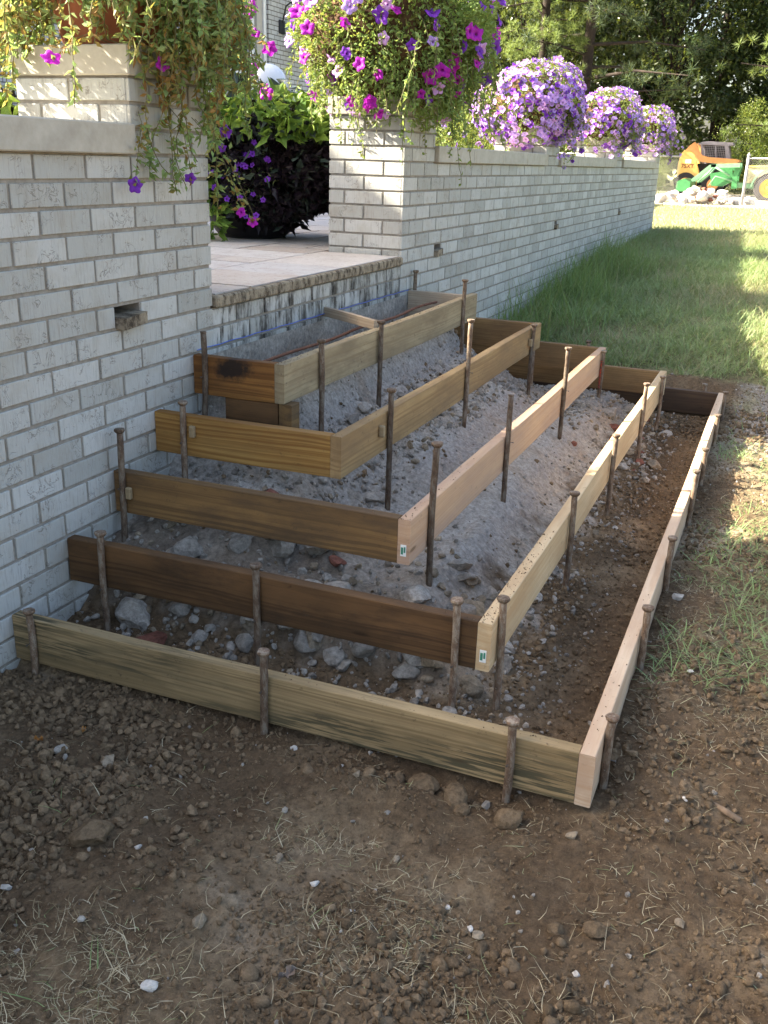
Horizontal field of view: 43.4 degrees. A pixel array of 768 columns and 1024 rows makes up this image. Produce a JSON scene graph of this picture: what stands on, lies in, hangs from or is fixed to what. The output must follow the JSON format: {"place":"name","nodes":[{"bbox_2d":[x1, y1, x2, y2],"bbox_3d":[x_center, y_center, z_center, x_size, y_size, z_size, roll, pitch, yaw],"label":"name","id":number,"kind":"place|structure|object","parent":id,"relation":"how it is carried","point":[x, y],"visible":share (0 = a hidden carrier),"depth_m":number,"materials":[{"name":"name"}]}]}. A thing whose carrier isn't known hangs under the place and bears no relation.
{"place":"outdoors","nodes":[
{"label":"outdoors","id":0,"kind":"place"},
{"bbox_2d":[0,170,767,1023],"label":"ground","id":1,"kind":"structure","parent":0,"point":[510,518],"depth_m":2.28,"materials":[{"name":"soil"}]},
{"bbox_2d":[22,607,38,674],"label":"form stake","id":2,"kind":"object","parent":1,"relation":"on","point":[28,612],"visible":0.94,"depth_m":2.77,"materials":[{"name":"metal"}]},
{"bbox_2d":[68,818,113,847],"bbox_3d":[-0.642,0.706,2.115,0.092,0.062,0.100,-8,-5,21],"label":"soil lump","id":3,"kind":"object","parent":1,"relation":"on","point":[92,832],"visible":0.94,"depth_m":2.09,"materials":[{"name":"soil"}]},
{"bbox_2d":[94,530,110,630],"bbox_3d":[-0.857,0.258,2.962,0.036,0.426,0.036,-6,22,-21],"label":"form stake","id":4,"kind":"object","parent":1,"relation":"on","point":[99,534],"visible":0.96,"depth_m":2.94,"materials":[{"name":"metal"}]},
{"bbox_2d":[0,43,213,672],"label":"garden wall","id":5,"kind":"structure","parent":1,"relation":"on","point":[106,318],"depth_m":2.93,"materials":[{"name":"white brick"}]},
{"bbox_2d":[50,0,158,48],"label":"flower pot","id":6,"kind":"object","parent":5,"relation":"on","point":[111,23],"visible":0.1,"depth_m":2.98,"materials":[{"name":"ceramic"}]},
{"bbox_2d":[0,0,277,227],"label":"petunia plant","id":7,"kind":"object","parent":6,"relation":"in","point":[204,32],"visible":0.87,"depth_m":2.96,"materials":[{"name":"green plant"}]},
{"bbox_2d":[114,427,127,541],"bbox_3d":[-0.848,-0.034,3.142,0.036,0.493,0.033,-5,21,-19],"label":"form stake","id":8,"kind":"object","parent":1,"relation":"on","point":[119,431],"visible":0.93,"depth_m":3.11,"materials":[{"name":"metal"}]},
{"bbox_2d":[115,597,149,628],"bbox_3d":[-0.776,0.321,3.034,0.142,0.081,0.094,26,47,20],"label":"concrete chunk","id":9,"kind":"object","parent":1,"relation":"on","point":[133,612],"visible":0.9,"depth_m":3.01,"materials":[{"name":"concrete"}]},
{"bbox_2d":[136,631,166,644],"bbox_3d":[-0.711,0.387,2.897,0.101,0.050,0.119,5,20,9],"label":"stone","id":10,"kind":"object","parent":1,"relation":"on","point":[159,637],"visible":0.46,"depth_m":2.88,"materials":[{"name":"red stone"}]},
{"bbox_2d":[0,0,323,105],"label":"house","id":11,"kind":"structure","parent":1,"relation":"on","point":[268,16],"depth_m":16.82,"materials":[{"name":"brick"}]},
{"bbox_2d":[227,0,266,88],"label":"window","id":12,"kind":"structure","parent":11,"relation":"in","point":[259,20],"depth_m":16.48,"materials":[{"name":"white paint"}]},
{"bbox_2d":[168,603,191,617],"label":"concrete chunk","id":13,"kind":"object","parent":1,"relation":"on","point":[180,610],"visible":0.93,"depth_m":2.99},
{"bbox_2d":[177,400,187,478],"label":"form stake","id":14,"kind":"object","parent":1,"relation":"on","point":[183,434],"visible":0.94,"depth_m":3.26,"materials":[{"name":"metal"}]},
{"bbox_2d":[171,536,203,557],"bbox_3d":[-0.636,0.109,3.118,0.104,0.076,0.102,-3,21,-13],"label":"concrete chunk","id":15,"kind":"object","parent":1,"relation":"on","point":[189,546],"visible":0.81,"depth_m":3.07,"materials":[{"name":"concrete"}]},
{"bbox_2d":[200,331,207,415],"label":"form stake","id":16,"kind":"object","parent":1,"relation":"on","point":[203,336],"visible":0.91,"depth_m":3.44,"materials":[{"name":"metal"}]},
{"bbox_2d":[227,534,251,553],"bbox_3d":[-0.464,0.103,3.102,0.064,0.064,0.087,27,51,35],"label":"concrete chunk","id":17,"kind":"object","parent":1,"relation":"on","point":[239,544],"visible":0.91,"depth_m":3.08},
{"bbox_2d":[235,633,253,652],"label":"concrete chunk","id":18,"kind":"object","parent":1,"relation":"on","point":[244,641],"visible":0.98,"depth_m":2.87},
{"bbox_2d":[250,562,261,665],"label":"form stake","id":19,"kind":"object","parent":1,"relation":"on","point":[255,567],"visible":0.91,"depth_m":2.75,"materials":[{"name":"metal"}]},
{"bbox_2d":[257,647,269,734],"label":"form stake","id":20,"kind":"object","parent":1,"relation":"on","point":[263,653],"visible":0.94,"depth_m":2.49,"materials":[{"name":"metal"}]},
{"bbox_2d":[269,539,295,557],"bbox_3d":[-0.331,0.103,3.166,0.100,0.076,0.112,-13,25,-34],"label":"concrete chunk","id":21,"kind":"object","parent":1,"relation":"on","point":[281,549],"visible":0.52,"depth_m":3.12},
{"bbox_2d":[197,213,407,361],"bbox_3d":[-0.930,-1.578,7.227,3.422,1.088,9.805,10,21,20],"label":"stone landing","id":22,"kind":"object","parent":1,"relation":"on","point":[271,297],"visible":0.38,"depth_m":4.38,"materials":[{"name":"beige stone"}]},
{"bbox_2d":[208,157,298,238],"bbox_3d":[-0.824,-1.967,6.035,0.830,0.463,0.830,10,21,20],"label":"urn","id":23,"kind":"object","parent":22,"relation":"on","point":[250,232],"visible":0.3,"depth_m":5.88,"materials":[{"name":"black"}]},
{"bbox_2d":[205,67,330,241],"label":"potted vines","id":24,"kind":"object","parent":23,"relation":"in","point":[273,144],"visible":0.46,"depth_m":5.55,"materials":[{"name":"green plant"}]},
{"bbox_2d":[251,63,287,99],"bbox_3d":[-0.943,-3.024,7.892,0.313,1.178,0.314,10,21,20],"label":"globe lamp","id":25,"kind":"object","parent":22,"relation":"on","point":[274,72],"visible":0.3,"depth_m":7.61,"materials":[{"name":"white glass"}]},
{"bbox_3d":[-1.556,-0.943,3.425,0.400,0.300,0.400,10,21,20],"label":"planter","id":26,"kind":"object","parent":22,"relation":"on","visible":0},
{"bbox_2d":[0,84,19,114],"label":"bedding plant","id":27,"kind":"object","parent":26,"relation":"in","point":[7,109],"visible":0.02,"depth_m":3.25,"materials":[{"name":"green plant"}]},
{"bbox_2d":[293,630,315,652],"bbox_3d":[-0.235,0.386,2.849,0.066,0.054,0.098,4,31,-15],"label":"concrete chunk","id":28,"kind":"object","parent":1,"relation":"on","point":[301,643],"visible":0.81,"depth_m":2.82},
{"bbox_2d":[317,339,325,431],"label":"form stake","id":29,"kind":"object","parent":1,"relation":"on","point":[321,342],"visible":0.88,"depth_m":3.60,"materials":[{"name":"metal"}]},
{"bbox_2d":[323,646,344,666],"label":"concrete chunk","id":30,"kind":"object","parent":1,"relation":"on","point":[334,656],"visible":1,"depth_m":2.79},
{"bbox_2d":[193,290,476,427],"bbox_3d":[-0.092,-0.764,4.423,0.426,0.329,2.262,10,21,20],"label":"step form","id":31,"kind":"object","parent":1,"relation":"on","point":[260,391],"visible":0.81,"depth_m":3.56,"materials":[{"name":"wood"}]},
{"bbox_2d":[263,301,436,360],"bbox_3d":[-0.101,-0.823,4.312,0.021,0.021,2.001,10,21,20],"label":"rebar","id":32,"kind":"object","parent":31,"relation":"on","point":[333,338],"visible":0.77,"depth_m":4.08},
{"bbox_2d":[155,317,540,478],"bbox_3d":[0.051,-0.629,4.344,0.722,0.144,2.687,10,21,20],"label":"step form","id":33,"kind":"object","parent":1,"relation":"on","point":[344,452],"visible":0.91,"depth_m":3.27,"materials":[{"name":"brown wood"}]},
{"bbox_2d":[114,341,605,564],"bbox_3d":[0.193,-0.470,4.343,1.035,0.143,3.174,10,21,20],"label":"step form","id":34,"kind":"object","parent":1,"relation":"on","point":[381,535],"visible":0.84,"depth_m":3.04,"materials":[{"name":"brown wood"}]},
{"bbox_2d":[351,642,375,657],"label":"concrete chunk","id":35,"kind":"object","parent":1,"relation":"on","point":[359,650],"visible":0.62,"depth_m":2.76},
{"bbox_2d":[67,363,666,671],"bbox_3d":[0.344,-0.309,4.350,1.360,0.144,3.659,10,21,20],"label":"step form","id":36,"kind":"object","parent":1,"relation":"on","point":[405,627],"visible":0.77,"depth_m":2.80,"materials":[{"name":"brown wood"}]},
{"bbox_2d":[12,381,722,807],"bbox_3d":[0.494,-0.144,4.343,1.693,0.144,4.170,10,21,20],"label":"step form","id":37,"kind":"object","parent":1,"relation":"on","point":[478,749],"visible":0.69,"depth_m":2.51,"materials":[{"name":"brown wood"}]},
{"bbox_2d":[33,303,708,748],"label":"board crumbs","id":38,"kind":"object","parent":37,"relation":"on","point":[403,519],"visible":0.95,"depth_m":2.82,"materials":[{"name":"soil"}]},
{"bbox_2d":[365,491,384,502],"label":"concrete chunk","id":39,"kind":"object","parent":1,"relation":"on","point":[377,496],"visible":0.91,"depth_m":3.51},
{"bbox_2d":[83,330,676,722],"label":"rubble bits","id":40,"kind":"object","parent":1,"relation":"on","point":[194,619],"visible":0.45,"depth_m":3.34,"materials":[{"name":"stone"}]},
{"bbox_2d":[376,320,385,406],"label":"form stake","id":41,"kind":"object","parent":1,"relation":"on","point":[381,323],"visible":0.94,"depth_m":4.09,"materials":[{"name":"metal"}]},
{"bbox_2d":[0,681,767,1023],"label":"dry straw","id":42,"kind":"object","parent":1,"relation":"on","point":[332,925],"visible":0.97,"depth_m":1.84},
{"bbox_2d":[0,320,767,1023],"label":"soil clods","id":43,"kind":"object","parent":1,"relation":"on","point":[400,1006],"visible":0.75,"depth_m":2.30,"materials":[{"name":"soil"}]},
{"bbox_2d":[0,686,767,1023],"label":"soil lumps","id":44,"kind":"object","parent":1,"relation":"on","point":[248,972],"visible":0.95,"depth_m":1.84,"materials":[{"name":"soil"}]},
{"bbox_2d":[13,317,767,1023],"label":"gravel bits","id":45,"kind":"object","parent":1,"relation":"on","point":[285,809],"visible":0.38,"depth_m":3.43,"materials":[{"name":"concrete"}]},
{"bbox_2d":[385,388,396,510],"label":"form stake","id":46,"kind":"object","parent":1,"relation":"on","point":[391,391],"visible":0.94,"depth_m":3.42,"materials":[{"name":"metal"}]},
{"bbox_2d":[391,662,419,678],"bbox_3d":[0.059,0.447,2.727,0.078,0.045,0.066,-13,30,-16],"label":"concrete chunk","id":47,"kind":"object","parent":1,"relation":"on","point":[404,670],"visible":0.97,"depth_m":2.71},
{"bbox_2d":[399,584,430,603],"bbox_3d":[0.101,0.249,2.898,0.087,0.056,0.111,-8,22,-25],"label":"concrete chunk","id":48,"kind":"object","parent":1,"relation":"on","point":[419,594],"visible":0.83,"depth_m":2.88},
{"bbox_2d":[407,772,439,792],"bbox_3d":[0.095,0.662,2.334,0.078,0.050,0.079,-1,23,-25],"label":"soil lump","id":49,"kind":"object","parent":1,"relation":"on","point":[424,781],"visible":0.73,"depth_m":2.32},
{"bbox_2d":[420,657,443,668],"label":"concrete chunk","id":50,"kind":"object","parent":1,"relation":"on","point":[425,662],"visible":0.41,"depth_m":2.69,"materials":[{"name":"concrete"}]},
{"bbox_2d":[426,441,442,586],"bbox_3d":[0.149,0.051,2.935,0.036,0.549,0.034,3,20,3],"label":"form stake","id":51,"kind":"object","parent":1,"relation":"on","point":[437,445],"visible":0.91,"depth_m":2.90,"materials":[{"name":"metal"}]},
{"bbox_2d":[448,596,463,707],"bbox_3d":[0.184,0.426,2.572,0.037,0.431,0.035,-8,22,-26],"label":"form stake","id":52,"kind":"object","parent":1,"relation":"on","point":[457,602],"visible":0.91,"depth_m":2.54,"materials":[{"name":"metal"}]},
{"bbox_2d":[444,783,467,809],"bbox_3d":[0.170,0.679,2.294,0.060,0.046,0.080,18,37,-7],"label":"soil lump","id":53,"kind":"object","parent":1,"relation":"on","point":[455,794],"visible":0.87,"depth_m":2.28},
{"bbox_2d":[435,105,481,147],"bbox_3d":[1.171,-11.627,30.879,3.834,3.602,4.048,20,27,41],"label":"shrub","id":54,"kind":"object","parent":1,"relation":"on","point":[458,141],"visible":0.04,"depth_m":30.42,"materials":[{"name":"green plant"}]},
{"bbox_2d":[447,558,472,570],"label":"concrete chunk","id":55,"kind":"object","parent":1,"relation":"on","point":[460,564],"visible":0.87,"depth_m":3.13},
{"bbox_2d":[460,279,468,354],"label":"form stake","id":56,"kind":"object","parent":1,"relation":"on","point":[464,281],"visible":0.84,"depth_m":5.09,"materials":[{"name":"metal"}]},
{"bbox_2d":[462,319,474,427],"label":"form stake","id":57,"kind":"object","parent":1,"relation":"on","point":[468,365],"visible":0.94,"depth_m":4.16,"materials":[{"name":"metal"}]},
{"bbox_2d":[458,675,483,698],"bbox_3d":[0.238,0.492,2.700,0.074,0.065,0.094,14,8,-38],"label":"concrete chunk","id":58,"kind":"object","parent":1,"relation":"on","point":[472,686],"visible":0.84,"depth_m":2.67,"materials":[{"name":"concrete"}]},
{"bbox_2d":[440,67,502,149],"bbox_3d":[3.303,-12.774,32.466,3.128,4.278,2.956,-1,20,-6],"label":"leafy tree","id":59,"kind":"object","parent":1,"relation":"on","point":[473,131],"visible":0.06,"depth_m":31.93,"materials":[{"name":"green plant"}]},
{"bbox_2d":[436,0,522,147],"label":"leafy tree","id":60,"kind":"object","parent":1,"relation":"on","point":[515,38],"visible":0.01,"depth_m":41.79,"materials":[{"name":"green plant"}]},
{"bbox_2d":[328,96,660,318],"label":"garden wall","id":61,"kind":"structure","parent":1,"relation":"on","point":[491,220],"depth_m":6.34,"materials":[{"name":"white brick"}]},
{"bbox_2d":[492,594,509,710],"bbox_3d":[0.310,0.424,2.601,0.032,0.429,0.040,-17,28,-42],"label":"form stake","id":62,"kind":"object","parent":1,"relation":"on","point":[503,600],"visible":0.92,"depth_m":2.58,"materials":[{"name":"metal"}]},
{"bbox_2d":[501,394,513,502],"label":"form stake","id":63,"kind":"object","parent":1,"relation":"on","point":[507,446],"visible":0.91,"depth_m":3.65,"materials":[{"name":"metal"}]},
{"bbox_2d":[494,808,522,829],"bbox_3d":[0.288,0.710,2.230,0.071,0.053,0.057,-16,-6,15],"label":"soil lump","id":64,"kind":"object","parent":1,"relation":"on","point":[506,818],"visible":1,"depth_m":2.21,"materials":[{"name":"soil"}]},
{"bbox_2d":[501,716,519,802],"bbox_3d":[0.294,0.638,2.301,0.035,0.330,0.040,10,21,20],"label":"form stake","id":65,"kind":"object","parent":1,"relation":"on","point":[512,722],"visible":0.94,"depth_m":2.27,"materials":[{"name":"metal"}]},
{"bbox_2d":[526,324,537,394],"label":"form stake","id":66,"kind":"object","parent":1,"relation":"on","point":[534,326],"visible":0.92,"depth_m":5.22,"materials":[{"name":"metal"}]},
{"bbox_2d":[467,0,618,149],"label":"leafy tree","id":67,"kind":"object","parent":1,"relation":"on","point":[510,11],"visible":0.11,"depth_m":36.69,"materials":[{"name":"green plant"}]},
{"bbox_2d":[491,0,612,149],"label":"pine tree","id":68,"kind":"object","parent":1,"relation":"on","point":[545,34],"visible":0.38,"depth_m":30.93,"materials":[{"name":"green plant"}]},
{"bbox_2d":[547,922,563,935],"bbox_3d":[0.344,0.837,1.934,0.034,0.026,0.031,9,19,-5],"label":"stone","id":69,"kind":"object","parent":1,"relation":"on","point":[554,928],"visible":1,"depth_m":1.93,"materials":[{"name":"stone"}]},
{"bbox_2d":[557,347,571,439],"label":"form stake","id":70,"kind":"object","parent":1,"relation":"on","point":[564,390],"visible":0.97,"depth_m":4.50,"materials":[{"name":"metal"}]},
{"bbox_2d":[562,490,579,586],"bbox_3d":[0.646,0.151,3.367,0.040,0.471,0.034,10,21,20],"label":"form stake","id":71,"kind":"object","parent":1,"relation":"on","point":[574,494],"visible":0.92,"depth_m":3.33,"materials":[{"name":"metal"}]},
{"bbox_2d":[582,921,606,937],"bbox_3d":[0.421,0.835,1.926,0.049,0.029,0.041,10,21,9],"label":"soil lump","id":72,"kind":"object","parent":1,"relation":"on","point":[593,929],"visible":1,"depth_m":1.92,"materials":[{"name":"soil"}]},
{"bbox_2d":[597,350,606,397],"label":"form stake","id":73,"kind":"object","parent":1,"relation":"on","point":[601,371],"visible":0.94,"depth_m":5.41,"materials":[{"name":"metal"}]},
{"bbox_2d":[599,712,619,788],"bbox_3d":[0.539,0.627,2.342,0.034,0.307,0.035,-4,21,-16],"label":"form stake","id":74,"kind":"object","parent":1,"relation":"on","point":[612,719],"visible":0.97,"depth_m":2.31,"materials":[{"name":"metal"}]},
{"bbox_2d":[453,0,766,188],"bbox_3d":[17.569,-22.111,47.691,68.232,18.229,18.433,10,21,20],"label":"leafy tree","id":75,"kind":"object","parent":1,"relation":"on","point":[696,114],"depth_m":48.18,"materials":[{"name":"green plant"}]},
{"bbox_2d":[519,0,702,153],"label":"leafy tree","id":76,"kind":"object","parent":1,"relation":"on","point":[637,65],"visible":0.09,"depth_m":38.16,"materials":[{"name":"green plant"}]},
{"bbox_2d":[604,433,620,515],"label":"form stake","id":77,"kind":"object","parent":1,"relation":"on","point":[616,436],"visible":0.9,"depth_m":4.05,"materials":[{"name":"metal"}]},
{"bbox_2d":[496,0,733,152],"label":"pine tree","id":78,"kind":"object","parent":1,"relation":"on","point":[590,33],"visible":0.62,"depth_m":31.18,"materials":[{"name":"green plant"}]},
{"bbox_2d":[484,224,756,365],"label":"tall grass","id":79,"kind":"structure","parent":1,"relation":"on","point":[586,267],"depth_m":8.20,"materials":[{"name":"plant"}]},
{"bbox_2d":[560,152,680,200],"bbox_3d":[5.878,-9.085,26.260,4.126,1.515,0.090,10,21,20],"label":"chain link fence","id":80,"kind":"object","parent":1,"relation":"on","point":[675,156],"visible":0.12,"depth_m":25.60,"materials":[{"name":"metal"}]},
{"bbox_2d":[635,382,649,460],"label":"form stake","id":81,"kind":"object","parent":1,"relation":"on","point":[643,410],"visible":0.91,"depth_m":4.80,"materials":[{"name":"metal"}]},
{"bbox_2d":[636,604,654,671],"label":"form stake","id":82,"kind":"object","parent":1,"relation":"on","point":[647,609],"visible":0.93,"depth_m":2.80,"materials":[{"name":"metal"}]},
{"bbox_2d":[654,376,665,429],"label":"form stake","id":83,"kind":"object","parent":1,"relation":"on","point":[660,401],"visible":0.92,"depth_m":5.43,"materials":[{"name":"metal"}]},
{"bbox_2d":[564,413,767,969],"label":"dry straw","id":84,"kind":"object","parent":1,"relation":"on","point":[699,719],"visible":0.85,"depth_m":2.58,"materials":[{"name":"plant"}]},
{"bbox_2d":[662,535,677,590],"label":"form stake","id":85,"kind":"object","parent":1,"relation":"on","point":[672,539],"visible":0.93,"depth_m":3.33,"materials":[{"name":"metal"}]},
{"bbox_2d":[657,115,685,185],"bbox_3d":[9.742,-12.780,34.712,2.119,2.898,2.002,-8,22,-26],"label":"leafy tree","id":86,"kind":"object","parent":1,"relation":"on","point":[671,161],"visible":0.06,"depth_m":34.43,"materials":[{"name":"green plant"}]},
{"bbox_2d":[592,0,764,188],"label":"leafy tree","id":87,"kind":"object","parent":1,"relation":"on","point":[709,99],"visible":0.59,"depth_m":35.28,"materials":[{"name":"green plant"}]},
{"bbox_2d":[607,0,767,145],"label":"pine tree","id":88,"kind":"object","parent":1,"relation":"on","point":[712,124],"visible":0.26,"depth_m":37.10,"materials":[{"name":"green plant"}]},
{"bbox_2d":[685,469,700,526],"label":"form stake","id":89,"kind":"object","parent":1,"relation":"on","point":[696,472],"visible":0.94,"depth_m":3.99,"materials":[{"name":"metal"}]},
{"bbox_2d":[631,400,767,696],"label":"weeds","id":90,"kind":"object","parent":1,"relation":"on","point":[739,607],"visible":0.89,"depth_m":3.25,"materials":[{"name":"green plant"}]},
{"bbox_2d":[698,447,709,485],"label":"form stake","id":91,"kind":"object","parent":1,"relation":"on","point":[705,450],"visible":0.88,"depth_m":4.47,"materials":[{"name":"metal"}]},
{"bbox_2d":[674,141,740,193],"bbox_3d":[11.093,-11.745,32.978,2.000,1.720,1.440,10,21,20],"label":"skid steer","id":92,"kind":"object","parent":1,"relation":"on","point":[693,155],"visible":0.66,"depth_m":32.50,"materials":[{"name":"yellow paint"}]},
{"bbox_2d":[652,200,767,234],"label":"lawn grass","id":93,"kind":"structure","parent":1,"relation":"on","point":[699,208],"depth_m":18.16,"materials":[{"name":"plant"}]},
{"bbox_2d":[675,163,767,200],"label":"tractor","id":94,"kind":"object","parent":1,"relation":"on","point":[725,175],"visible":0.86,"depth_m":29.19,"materials":[{"name":"green paint"}]},
{"bbox_2d":[714,802,741,823],"bbox_3d":[0.802,0.705,2.268,0.017,0.018,0.081,-14,25,-37],"label":"stick","id":95,"kind":"object","parent":1,"relation":"on","point":[723,810],"visible":0.78,"depth_m":2.26,"materials":[{"name":"brown wood"}]},
{"bbox_2d":[709,0,767,153],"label":"leafy tree","id":96,"kind":"object","parent":1,"relation":"on","point":[759,11],"visible":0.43,"depth_m":36.04,"materials":[{"name":"green plant"}]},
{"bbox_2d":[711,91,767,194],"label":"leafy tree","id":97,"kind":"object","parent":1,"relation":"on","point":[745,111],"visible":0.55,"depth_m":34.32,"materials":[{"name":"green plant"}]},
{"bbox_2d":[715,33,767,137],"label":"pine tree","id":98,"kind":"object","parent":1,"relation":"on","point":[748,121],"visible":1,"depth_m":29.45,"materials":[{"name":"green plant"}]},
{"bbox_2d":[729,131,767,194],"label":"shrub","id":99,"kind":"object","parent":1,"relation":"on","point":[761,149],"visible":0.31,"depth_m":34.55,"materials":[{"name":"green plant"}]},
{"bbox_2d":[740,152,767,204],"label":"chain link fence","id":100,"kind":"object","parent":1,"relation":"on","point":[745,177],"visible":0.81,"depth_m":24.87,"materials":[{"name":"metal"}]},
{"bbox_2d":[456,1,767,167],"label":"sky","id":101,"kind":"structure","parent":0,"point":[706,122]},
{"bbox_2d":[510,222,767,393],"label":"lawn grass","id":102,"kind":"structure","parent":0,"point":[727,245],"depth_m":7.98,"materials":[{"name":"plant"}]},
{"bbox_3d":[0.008,-2.331,5.137,0.424,0.243,0.424,10,21,20],"label":"flower pot","id":103,"kind":"object","parent":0,"visible":0},
{"bbox_2d":[279,0,510,185],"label":"petunia plant","id":104,"kind":"object","parent":103,"relation":"in","point":[425,55],"visible":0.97,"depth_m":4.78,"materials":[{"name":"green plant"}]},
{"bbox_3d":[1.197,-3.292,7.869,0.424,0.243,0.424,10,21,20],"label":"flower pot","id":105,"kind":"object","parent":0,"visible":0},
{"bbox_2d":[462,55,592,169],"bbox_3d":[1.193,-3.195,7.874,1.043,0.948,1.010,-1,20,-8],"label":"petunia plant","id":106,"kind":"object","parent":105,"relation":"in","point":[538,96],"visible":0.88,"depth_m":7.55,"materials":[{"name":"purple plant"}]},
{"bbox_3d":[2.428,-4.288,10.696,0.424,0.243,0.424,10,21,20],"label":"flower pot","id":107,"kind":"object","parent":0,"visible":0},
{"bbox_2d":[564,85,651,157],"bbox_3d":[2.454,-4.300,10.665,1.009,0.759,1.036,10,21,20],"label":"petunia plant","id":108,"kind":"object","parent":107,"relation":"in","point":[612,117],"visible":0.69,"depth_m":10.39,"materials":[{"name":"purple plant"}]},
{"bbox_3d":[3.666,-5.290,13.540,0.424,0.243,0.424,10,21,20],"label":"flower pot","id":109,"kind":"object","parent":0,"visible":0},
{"bbox_2d":[623,104,683,164],"bbox_3d":[3.724,-5.285,13.522,1.030,0.811,0.962,10,21,20],"label":"petunia plant","id":110,"kind":"object","parent":109,"relation":"in","point":[661,132],"visible":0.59,"depth_m":13.25,"materials":[{"name":"purple plant"}]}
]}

